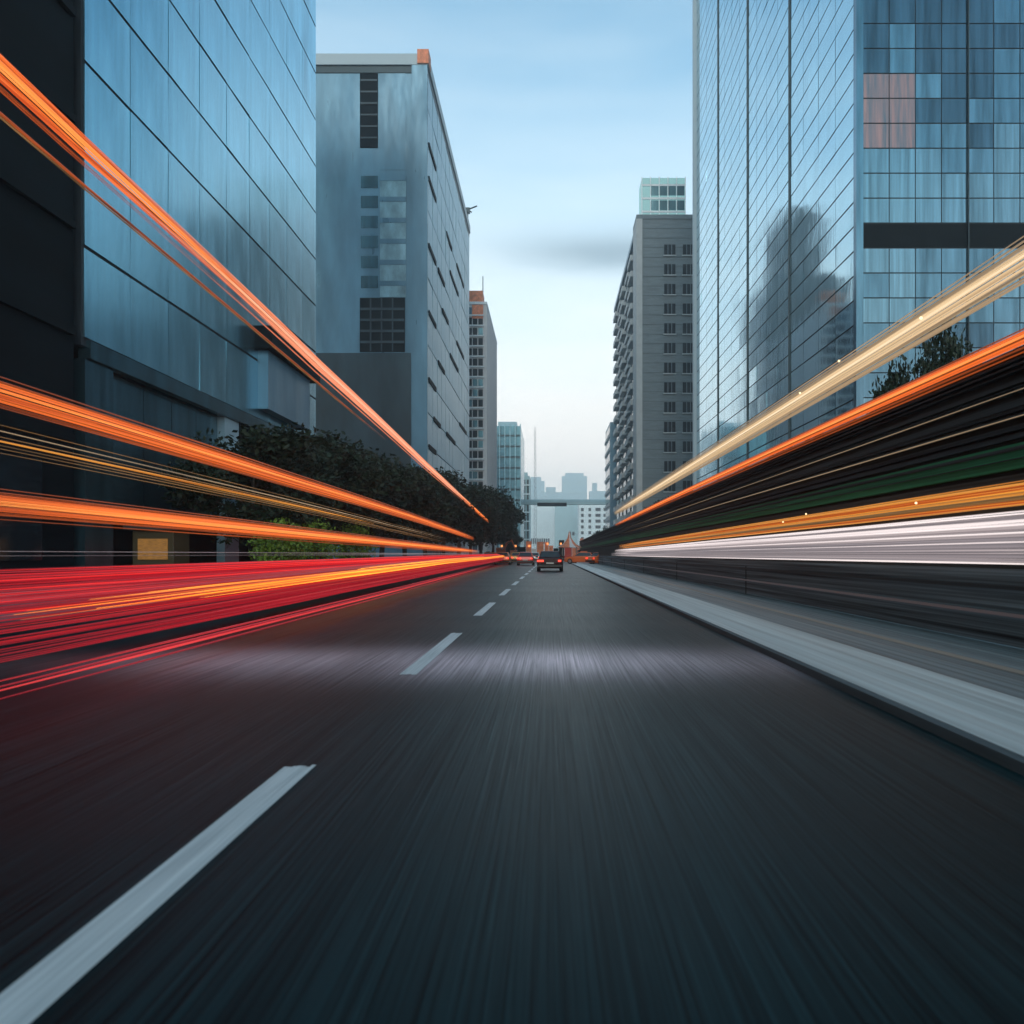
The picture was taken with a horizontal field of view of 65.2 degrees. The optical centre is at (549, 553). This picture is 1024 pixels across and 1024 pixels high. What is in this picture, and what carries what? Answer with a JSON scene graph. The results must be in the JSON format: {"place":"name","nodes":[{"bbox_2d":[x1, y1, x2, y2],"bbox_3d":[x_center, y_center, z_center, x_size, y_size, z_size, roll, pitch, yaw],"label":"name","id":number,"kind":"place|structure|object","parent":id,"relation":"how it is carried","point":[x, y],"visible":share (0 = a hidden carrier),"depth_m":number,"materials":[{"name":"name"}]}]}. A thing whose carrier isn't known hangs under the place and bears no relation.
{"place":"outdoors","nodes":[
{"label":"outdoors","id":0,"kind":"place"},
{"bbox_2d":[0,579,183,619],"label":"pavement","id":1,"kind":"structure","parent":0,"point":[12,614],"depth_m":17.19,"materials":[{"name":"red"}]},
{"bbox_2d":[0,0,75,590],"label":"dark building","id":2,"kind":"structure","parent":1,"relation":"on","point":[37,327],"depth_m":25.24,"materials":[{"name":"black glass"}]},
{"bbox_2d":[0,452,41,560],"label":"ground floor window","id":3,"kind":"structure","parent":2,"relation":"in","point":[16,473],"depth_m":24.36,"materials":[{"name":"black glass"}]},
{"bbox_2d":[123,525,195,566],"bbox_3d":[-13.400,0.060,27.600,1.800,2.050,1.600,0,0,0],"label":"kiosk","id":4,"kind":"object","parent":1,"relation":"on","point":[146,542],"visible":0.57,"depth_m":27.00,"materials":[{"name":"brown"}]},
{"bbox_2d":[138,539,167,558],"bbox_3d":[-13.400,-0.165,26.984,1.000,0.700,0.028,0,0,0],"label":"window","id":5,"kind":"structure","parent":4,"relation":"in","point":[145,546],"depth_m":26.97,"materials":[{"name":"yellow glass"}]},
{"bbox_2d":[74,0,319,583],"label":"glass building","id":6,"kind":"structure","parent":1,"relation":"on","point":[196,120],"depth_m":35.76,"materials":[{"name":"blue glass"}]},
{"bbox_2d":[113,375,142,518],"bbox_3d":[-16.525,-4.075,31.175,0.150,5.350,2.350,0,0,0],"label":"ground floor window","id":7,"kind":"structure","parent":6,"relation":"in","point":[127,395],"depth_m":31.15,"materials":[{"name":"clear glass"}]},
{"bbox_2d":[141,387,170,520],"bbox_3d":[-16.525,-4.075,33.575,0.150,5.350,2.350,0,0,0],"label":"ground floor window","id":8,"kind":"structure","parent":6,"relation":"in","point":[156,406],"depth_m":33.36,"materials":[{"name":"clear glass"}]},
{"bbox_2d":[171,399,195,517],"bbox_3d":[-16.525,-4.075,35.975,0.150,5.350,2.350,0,0,0],"label":"ground floor window","id":9,"kind":"structure","parent":6,"relation":"in","point":[183,416],"depth_m":35.71,"materials":[{"name":"black glass"}]},
{"bbox_2d":[196,409,216,518],"bbox_3d":[-16.525,-4.075,38.375,0.150,5.350,2.350,0,0,0],"label":"ground floor window","id":10,"kind":"structure","parent":6,"relation":"in","point":[204,420],"depth_m":38.31,"materials":[{"name":"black glass"}]},
{"bbox_2d":[157,421,345,560],"bbox_3d":[-12.293,-2.123,33.107,7.202,6.456,6.819,0,0,-26],"label":"street tree","id":11,"kind":"object","parent":1,"relation":"on","point":[282,449],"visible":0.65,"depth_m":32.09,"materials":[{"name":"green plant"}]},
{"bbox_2d":[245,518,310,560],"bbox_3d":[-9.772,-0.133,28.970,2.162,2.482,3.120,0,0,0],"label":"shrub","id":12,"kind":"object","parent":1,"relation":"on","point":[283,549],"visible":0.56,"depth_m":28.44,"materials":[{"name":"green plant"}]},
{"bbox_2d":[228,426,399,531],"bbox_3d":[-12.014,-2.406,39.348,7.484,7.027,7.999,0,0,-41],"label":"street tree","id":13,"kind":"object","parent":1,"relation":"on","point":[332,446],"visible":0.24,"depth_m":38.55,"materials":[{"name":"green plant"}]},
{"bbox_2d":[292,517,343,559],"bbox_3d":[-9.932,-0.219,33.533,2.386,2.708,3.507,0,0,0],"label":"shrub","id":14,"kind":"object","parent":1,"relation":"on","point":[314,553],"visible":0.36,"depth_m":33.08,"materials":[{"name":"green plant"}]},
{"bbox_2d":[331,522,378,558],"bbox_3d":[-9.790,-0.308,39.992,2.376,2.833,3.481,0,0,0],"label":"shrub","id":15,"kind":"object","parent":1,"relation":"on","point":[345,552],"visible":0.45,"depth_m":39.51,"materials":[{"name":"green plant"}]},
{"bbox_2d":[292,435,421,549],"bbox_3d":[-11.680,-2.780,45.966,8.737,7.778,7.641,0,0,-15],"label":"street tree","id":16,"kind":"object","parent":1,"relation":"on","point":[403,481],"visible":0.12,"depth_m":44.98,"materials":[{"name":"green plant"}]},
{"bbox_2d":[315,49,469,558],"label":"grey office slab","id":17,"kind":"structure","parent":1,"relation":"on","point":[392,281],"depth_m":92.00,"materials":[{"name":"grey concrete"}]},
{"bbox_2d":[361,176,377,187],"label":"window","id":18,"kind":"structure","parent":17,"relation":"in","point":[366,181],"depth_m":91.92,"materials":[{"name":"blue glass"}]},
{"bbox_2d":[361,196,377,207],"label":"window","id":19,"kind":"structure","parent":17,"relation":"in","point":[366,201],"depth_m":91.92,"materials":[{"name":"blue glass"}]},
{"bbox_2d":[361,216,377,227],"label":"window","id":20,"kind":"structure","parent":17,"relation":"in","point":[366,221],"depth_m":91.92,"materials":[{"name":"blue glass"}]},
{"bbox_2d":[361,236,377,247],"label":"window","id":21,"kind":"structure","parent":17,"relation":"in","point":[366,241],"depth_m":91.92,"materials":[{"name":"blue glass"}]},
{"bbox_2d":[361,256,377,267],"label":"window","id":22,"kind":"structure","parent":17,"relation":"in","point":[366,261],"depth_m":91.92,"materials":[{"name":"blue glass"}]},
{"bbox_2d":[361,276,377,287],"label":"window","id":23,"kind":"structure","parent":17,"relation":"in","point":[366,281],"depth_m":91.92,"materials":[{"name":"blue glass"}]},
{"bbox_2d":[380,181,405,296],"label":"window","id":24,"kind":"structure","parent":17,"relation":"in","point":[387,188],"depth_m":91.95,"materials":[{"name":"blue glass"}]},
{"bbox_2d":[380,73,405,169],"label":"window","id":25,"kind":"structure","parent":17,"relation":"in","point":[392,85],"depth_m":91.97,"materials":[{"name":"blue glass"}]},
{"bbox_2d":[362,450,443,556],"bbox_3d":[-11.321,-2.850,54.155,8.829,7.913,8.358,0,0,42],"label":"street tree","id":26,"kind":"object","parent":1,"relation":"on","point":[423,494],"visible":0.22,"depth_m":53.52,"materials":[{"name":"green plant"}]},
{"bbox_2d":[385,467,464,555],"bbox_3d":[-10.924,-2.907,62.376,8.553,8.031,9.142,0,0,26],"label":"street tree","id":27,"kind":"object","parent":1,"relation":"on","point":[444,509],"visible":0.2,"depth_m":62.17,"materials":[{"name":"green plant"}]},
{"bbox_2d":[407,466,476,555],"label":"street tree","id":28,"kind":"object","parent":1,"relation":"on","point":[466,510],"visible":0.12,"depth_m":70.85,"materials":[{"name":"green plant"}]},
{"bbox_2d":[429,481,494,552],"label":"street tree","id":29,"kind":"object","parent":1,"relation":"on","point":[478,496],"visible":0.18,"depth_m":79.34,"materials":[{"name":"green plant"}]},
{"bbox_2d":[445,485,507,553],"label":"street tree","id":30,"kind":"object","parent":1,"relation":"on","point":[478,532],"visible":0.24,"depth_m":90.90,"materials":[{"name":"green plant"}]},
{"bbox_2d":[468,276,496,553],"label":"white tower","id":31,"kind":"structure","parent":1,"relation":"on","point":[482,404],"depth_m":152.00,"materials":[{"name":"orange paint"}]},
{"bbox_2d":[454,483,510,553],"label":"street tree","id":32,"kind":"object","parent":1,"relation":"on","point":[498,495],"visible":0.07,"depth_m":102.88,"materials":[{"name":"green plant"}]},
{"bbox_2d":[467,482,520,553],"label":"street tree","id":33,"kind":"object","parent":1,"relation":"on","point":[509,517],"visible":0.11,"depth_m":112.18,"materials":[{"name":"green plant"}]},
{"bbox_2d":[485,507,526,551],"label":"street tree","id":34,"kind":"object","parent":1,"relation":"on","point":[509,534],"visible":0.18,"depth_m":126.03,"materials":[{"name":"green plant"}]},
{"bbox_2d":[497,422,523,548],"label":"teal tower","id":35,"kind":"structure","parent":1,"relation":"on","point":[510,457],"depth_m":230.00,"materials":[{"name":"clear glass"}]},
{"bbox_2d":[524,472,530,546],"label":"narrow tower","id":36,"kind":"structure","parent":1,"relation":"on","point":[527,508],"depth_m":300.00,"materials":[{"name":"grey concrete"}]},
{"bbox_2d":[0,112,382,436],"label":"light strip","id":37,"kind":"object","parent":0,"point":[28,138],"visible":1,"depth_m":13.62,"materials":[{"name":"orange"}]},
{"bbox_2d":[0,425,441,536],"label":"light strip","id":38,"kind":"object","parent":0,"point":[195,477],"visible":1,"depth_m":14.57,"materials":[{"name":"orange"}]},
{"bbox_2d":[0,437,442,541],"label":"light strip","id":39,"kind":"object","parent":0,"point":[222,489],"visible":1,"depth_m":14.22,"materials":[{"name":"orange"}]},
{"bbox_2d":[0,551,460,555],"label":"light strip","id":40,"kind":"object","parent":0,"point":[240,552],"visible":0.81,"depth_m":14.06,"materials":[{"name":"red"}]},
{"bbox_2d":[0,376,473,539],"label":"light strip","id":41,"kind":"object","parent":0,"point":[239,465],"visible":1,"depth_m":13.78,"materials":[{"name":"orange"}]},
{"bbox_2d":[0,489,477,553],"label":"light strip","id":42,"kind":"object","parent":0,"point":[210,524],"visible":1,"depth_m":12.96,"materials":[{"name":"orange"}]},
{"bbox_2d":[0,54,488,522],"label":"light strip","id":43,"kind":"object","parent":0,"point":[51,109],"visible":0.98,"depth_m":14.15,"materials":[{"name":"orange"}]},
{"bbox_2d":[0,554,499,602],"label":"light strip","id":44,"kind":"object","parent":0,"point":[249,565],"visible":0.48,"depth_m":12.31,"materials":[{"name":"red"}]},
{"bbox_2d":[316,0,692,498],"label":"sky","id":45,"kind":"structure","parent":0,"point":[556,112],"materials":[{"name":"blue"}]},
{"bbox_2d":[0,560,1023,1023],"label":"road","id":46,"kind":"structure","parent":0,"point":[572,794],"depth_m":3.52,"materials":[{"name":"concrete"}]},
{"bbox_2d":[0,554,471,613],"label":"light strip","id":47,"kind":"object","parent":46,"relation":"on","point":[110,578],"visible":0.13,"depth_m":10.68,"materials":[{"name":"red"}]},
{"bbox_2d":[0,564,491,698],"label":"light strip","id":48,"kind":"object","parent":46,"relation":"on","point":[190,641],"visible":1,"depth_m":8.95,"materials":[{"name":"red"}]},
{"bbox_2d":[0,555,502,662],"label":"light strip","id":49,"kind":"object","parent":46,"relation":"on","point":[286,595],"visible":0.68,"depth_m":11.49,"materials":[{"name":"red"}]},
{"bbox_2d":[15,555,503,619],"bbox_3d":[-5.220,0.379,53.925,0.238,0.553,92.150,0,0,0],"label":"light strip","id":50,"kind":"object","parent":49,"relation":"attached to","point":[319,577],"visible":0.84,"depth_m":15.12,"materials":[{"name":"orange"}]},
{"bbox_2d":[0,566,535,1023],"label":"lane marking","id":51,"kind":"object","parent":46,"relation":"on","point":[33,993],"visible":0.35,"depth_m":2.72,"materials":[{"name":"white paint"}]},
{"bbox_2d":[494,552,511,564],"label":"car","id":52,"kind":"object","parent":46,"relation":"on","point":[507,558],"visible":0.71,"depth_m":90.34,"materials":[{"name":"orange paint"}]},
{"bbox_2d":[500,529,523,549],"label":"street tree","id":53,"kind":"object","parent":46,"relation":"on","point":[517,538],"visible":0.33,"depth_m":148.98,"materials":[{"name":"green plant"}]},
{"bbox_2d":[501,541,543,554],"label":"hoarding","id":54,"kind":"object","parent":46,"relation":"on","point":[539,549],"visible":0.28,"depth_m":139.95,"materials":[{"name":"orange paint"}]},
{"bbox_2d":[516,552,535,564],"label":"car","id":55,"kind":"object","parent":46,"relation":"on","point":[525,557],"visible":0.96,"depth_m":84.24,"materials":[{"name":"red paint"}]},
{"bbox_2d":[535,551,564,570],"bbox_3d":[0.000,0.490,56.955,2.100,1.420,4.450,0,0,0],"label":"car","id":56,"kind":"object","parent":46,"relation":"on","point":[549,559],"visible":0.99,"depth_m":54.94,"materials":[{"name":"black paint"}]},
{"bbox_2d":[545,538,583,559],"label":"hoarding","id":57,"kind":"object","parent":46,"relation":"on","point":[568,552],"visible":0.23,"depth_m":145.95,"materials":[{"name":"orange paint"}]},
{"bbox_2d":[564,552,592,563],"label":"car","id":58,"kind":"object","parent":46,"relation":"on","point":[578,557],"visible":0.5,"depth_m":97.35,"materials":[{"name":"orange paint"}]},
{"bbox_2d":[585,552,598,563],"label":"car","id":59,"kind":"object","parent":46,"relation":"on","point":[592,559],"visible":0.36,"depth_m":90.78,"materials":[{"name":"orange paint"}]},
{"bbox_2d":[572,562,1023,756],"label":"pavement","id":60,"kind":"structure","parent":0,"point":[992,716],"depth_m":7.41,"materials":[{"name":"grey concrete"}]},
{"bbox_2d":[557,531,581,559],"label":"tent","id":61,"kind":"object","parent":60,"relation":"on","point":[569,542],"visible":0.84,"depth_m":119.26,"materials":[{"name":"fabric"}]},
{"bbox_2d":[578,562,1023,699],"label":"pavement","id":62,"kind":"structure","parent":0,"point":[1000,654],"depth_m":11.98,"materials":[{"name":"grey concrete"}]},
{"bbox_2d":[524,499,605,505],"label":"footbridge","id":63,"kind":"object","parent":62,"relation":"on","point":[551,502],"visible":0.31,"depth_m":263.90,"materials":[{"name":"grey"}]},
{"bbox_2d":[605,422,615,527],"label":"slim tower","id":64,"kind":"structure","parent":62,"relation":"on","point":[610,479],"depth_m":214.00,"materials":[{"name":"concrete"}]},
{"bbox_2d":[613,237,632,524],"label":"balcony tower","id":65,"kind":"structure","parent":62,"relation":"on","point":[623,392],"depth_m":175.69,"materials":[{"name":"grey concrete"}]},
{"bbox_2d":[633,177,692,513],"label":"stone tower","id":66,"kind":"structure","parent":62,"relation":"on","point":[663,336],"depth_m":150.00,"materials":[{"name":"grey"}]},
{"bbox_2d":[663,461,674,472],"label":"window","id":67,"kind":"structure","parent":66,"relation":"in","point":[669,466],"depth_m":149.90,"materials":[{"name":"grey glass"}]},
{"bbox_2d":[663,244,675,255],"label":"window","id":68,"kind":"structure","parent":66,"relation":"in","point":[669,249],"depth_m":149.90,"materials":[{"name":"grey glass"}]},
{"bbox_2d":[663,264,675,275],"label":"window","id":69,"kind":"structure","parent":66,"relation":"in","point":[669,269],"depth_m":149.90,"materials":[{"name":"grey glass"}]},
{"bbox_2d":[663,284,675,295],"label":"window","id":70,"kind":"structure","parent":66,"relation":"in","point":[669,289],"depth_m":149.90,"materials":[{"name":"grey glass"}]},
{"bbox_2d":[663,303,675,314],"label":"window","id":71,"kind":"structure","parent":66,"relation":"in","point":[669,309],"depth_m":149.90,"materials":[{"name":"grey glass"}]},
{"bbox_2d":[663,323,675,334],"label":"window","id":72,"kind":"structure","parent":66,"relation":"in","point":[669,328],"depth_m":149.90,"materials":[{"name":"grey glass"}]},
{"bbox_2d":[663,343,675,354],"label":"window","id":73,"kind":"structure","parent":66,"relation":"in","point":[669,348],"depth_m":149.90,"materials":[{"name":"grey glass"}]},
{"bbox_2d":[663,363,675,373],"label":"window","id":74,"kind":"structure","parent":66,"relation":"in","point":[669,368],"depth_m":149.90,"materials":[{"name":"grey glass"}]},
{"bbox_2d":[663,382,675,393],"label":"window","id":75,"kind":"structure","parent":66,"relation":"in","point":[669,387],"depth_m":149.90,"materials":[{"name":"grey glass"}]},
{"bbox_2d":[663,402,675,413],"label":"window","id":76,"kind":"structure","parent":66,"relation":"in","point":[669,407],"depth_m":149.90,"materials":[{"name":"glass"}]},
{"bbox_2d":[663,422,675,432],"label":"window","id":77,"kind":"structure","parent":66,"relation":"in","point":[669,427],"depth_m":149.90,"materials":[{"name":"black glass"}]},
{"bbox_2d":[663,441,675,452],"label":"window","id":78,"kind":"structure","parent":66,"relation":"in","point":[669,446],"depth_m":149.90,"materials":[{"name":"black glass"}]},
{"bbox_2d":[682,244,692,255],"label":"window","id":79,"kind":"structure","parent":66,"relation":"in","point":[687,248],"depth_m":149.90,"materials":[{"name":"black glass"}]},
{"bbox_2d":[682,264,692,275],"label":"window","id":80,"kind":"structure","parent":66,"relation":"in","point":[687,268],"depth_m":149.90,"materials":[{"name":"black glass"}]},
{"bbox_2d":[682,284,692,295],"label":"window","id":81,"kind":"structure","parent":66,"relation":"in","point":[687,288],"depth_m":149.90,"materials":[{"name":"black glass"}]},
{"bbox_2d":[682,323,692,334],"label":"window","id":82,"kind":"structure","parent":66,"relation":"in","point":[687,327],"depth_m":149.90,"materials":[{"name":"black glass"}]},
{"bbox_2d":[682,343,692,354],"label":"window","id":83,"kind":"structure","parent":66,"relation":"in","point":[687,347],"depth_m":149.90,"materials":[{"name":"black glass"}]},
{"bbox_2d":[682,382,692,393],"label":"window","id":84,"kind":"structure","parent":66,"relation":"in","point":[687,386],"depth_m":149.90,"materials":[{"name":"black glass"}]},
{"bbox_2d":[682,402,692,413],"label":"window","id":85,"kind":"structure","parent":66,"relation":"in","point":[687,406],"depth_m":149.90,"materials":[{"name":"black glass"}]},
{"bbox_2d":[682,441,692,452],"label":"window","id":86,"kind":"structure","parent":66,"relation":"in","point":[687,445],"depth_m":149.90,"materials":[{"name":"black glass"}]},
{"bbox_2d":[579,345,1023,648],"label":"roadside barrier","id":87,"kind":"object","parent":62,"relation":"on","point":[983,602],"visible":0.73,"depth_m":13.12,"materials":[{"name":"grey metal"}]},
{"bbox_2d":[615,236,1023,513],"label":"light strip","id":88,"kind":"object","parent":87,"relation":"attached to","point":[963,290],"visible":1,"depth_m":13.08,"materials":[{"name":"beige"}]},
{"bbox_2d":[615,543,1023,564],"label":"light strip","id":89,"kind":"object","parent":87,"relation":"attached to","point":[976,553],"visible":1,"depth_m":12.70,"materials":[{"name":"white"}]},
{"bbox_2d":[616,516,1023,552],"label":"light strip","id":90,"kind":"object","parent":87,"relation":"attached to","point":[970,532],"visible":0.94,"depth_m":12.45,"materials":[{"name":"white"}]},
{"bbox_2d":[616,328,1023,524],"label":"light strip","id":91,"kind":"object","parent":87,"relation":"attached to","point":[950,369],"visible":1,"depth_m":12.88,"materials":[{"name":"orange"}]},
{"bbox_2d":[618,510,1023,549],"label":"light strip","id":92,"kind":"object","parent":87,"relation":"attached to","point":[949,519],"visible":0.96,"depth_m":12.45,"materials":[{"name":"white"}]},
{"bbox_2d":[620,480,1023,547],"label":"light strip","id":93,"kind":"object","parent":87,"relation":"attached to","point":[966,501],"visible":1,"depth_m":12.68,"materials":[{"name":"orange"}]},
{"bbox_2d":[633,388,1023,525],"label":"light strip","id":94,"kind":"object","parent":87,"relation":"attached to","point":[872,441],"visible":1,"depth_m":12.96,"materials":[{"name":"orange"}]},
{"bbox_2d":[635,414,1023,529],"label":"light strip","id":95,"kind":"object","parent":87,"relation":"attached to","point":[871,459],"visible":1,"depth_m":13.00,"materials":[{"name":"beige"}]},
{"bbox_2d":[693,0,1023,490],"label":"glass tower","id":96,"kind":"structure","parent":62,"relation":"on","point":[858,173],"depth_m":56.21,"materials":[{"name":"blue glass"}]},
{"bbox_2d":[867,312,980,413],"bbox_3d":[10.423,-2.707,22.152,2.813,7.629,3.006,0,0,-1],"label":"street tree","id":97,"kind":"object","parent":62,"relation":"on","point":[949,347],"visible":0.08,"depth_m":21.42,"materials":[{"name":"green plant"}]},
{"label":"ground","id":98,"kind":"structure","parent":0,"visible":0},
{"bbox_2d":[0,598,212,629],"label":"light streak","id":99,"kind":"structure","parent":98,"relation":"on","point":[28,624],"depth_m":14.05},
{"bbox_2d":[531,477,544,498],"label":"tower","id":100,"kind":"structure","parent":98,"relation":"on","point":[539,484],"depth_m":1178.00,"materials":[{"name":"concrete"}]},
{"bbox_2d":[531,505,554,551],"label":"pale building","id":101,"kind":"structure","parent":98,"relation":"on","point":[543,526],"depth_m":627.00,"materials":[{"name":"white"}]},
{"bbox_2d":[540,487,565,498],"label":"block","id":102,"kind":"structure","parent":98,"relation":"on","point":[550,493],"depth_m":1064.00,"materials":[{"name":"concrete"}]},
{"bbox_2d":[555,505,577,547],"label":"grey building","id":103,"kind":"structure","parent":98,"relation":"on","point":[566,519],"depth_m":589.00,"materials":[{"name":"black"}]},
{"bbox_2d":[562,473,586,498],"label":"tower","id":104,"kind":"structure","parent":98,"relation":"on","point":[574,485],"depth_m":1178.00,"materials":[{"name":"concrete"}]},
{"bbox_2d":[578,505,605,545],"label":"white windowed building","id":105,"kind":"structure","parent":98,"relation":"on","point":[591,519],"depth_m":551.00,"materials":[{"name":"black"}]},
{"bbox_2d":[589,483,605,498],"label":"block","id":106,"kind":"structure","parent":98,"relation":"on","point":[594,493],"depth_m":1064.00,"materials":[{"name":"concrete"}]},
{"bbox_2d":[571,563,1023,775],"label":"kerb","id":107,"kind":"structure","parent":98,"relation":"on","point":[1008,759],"depth_m":6.13,"materials":[{"name":"concrete"}]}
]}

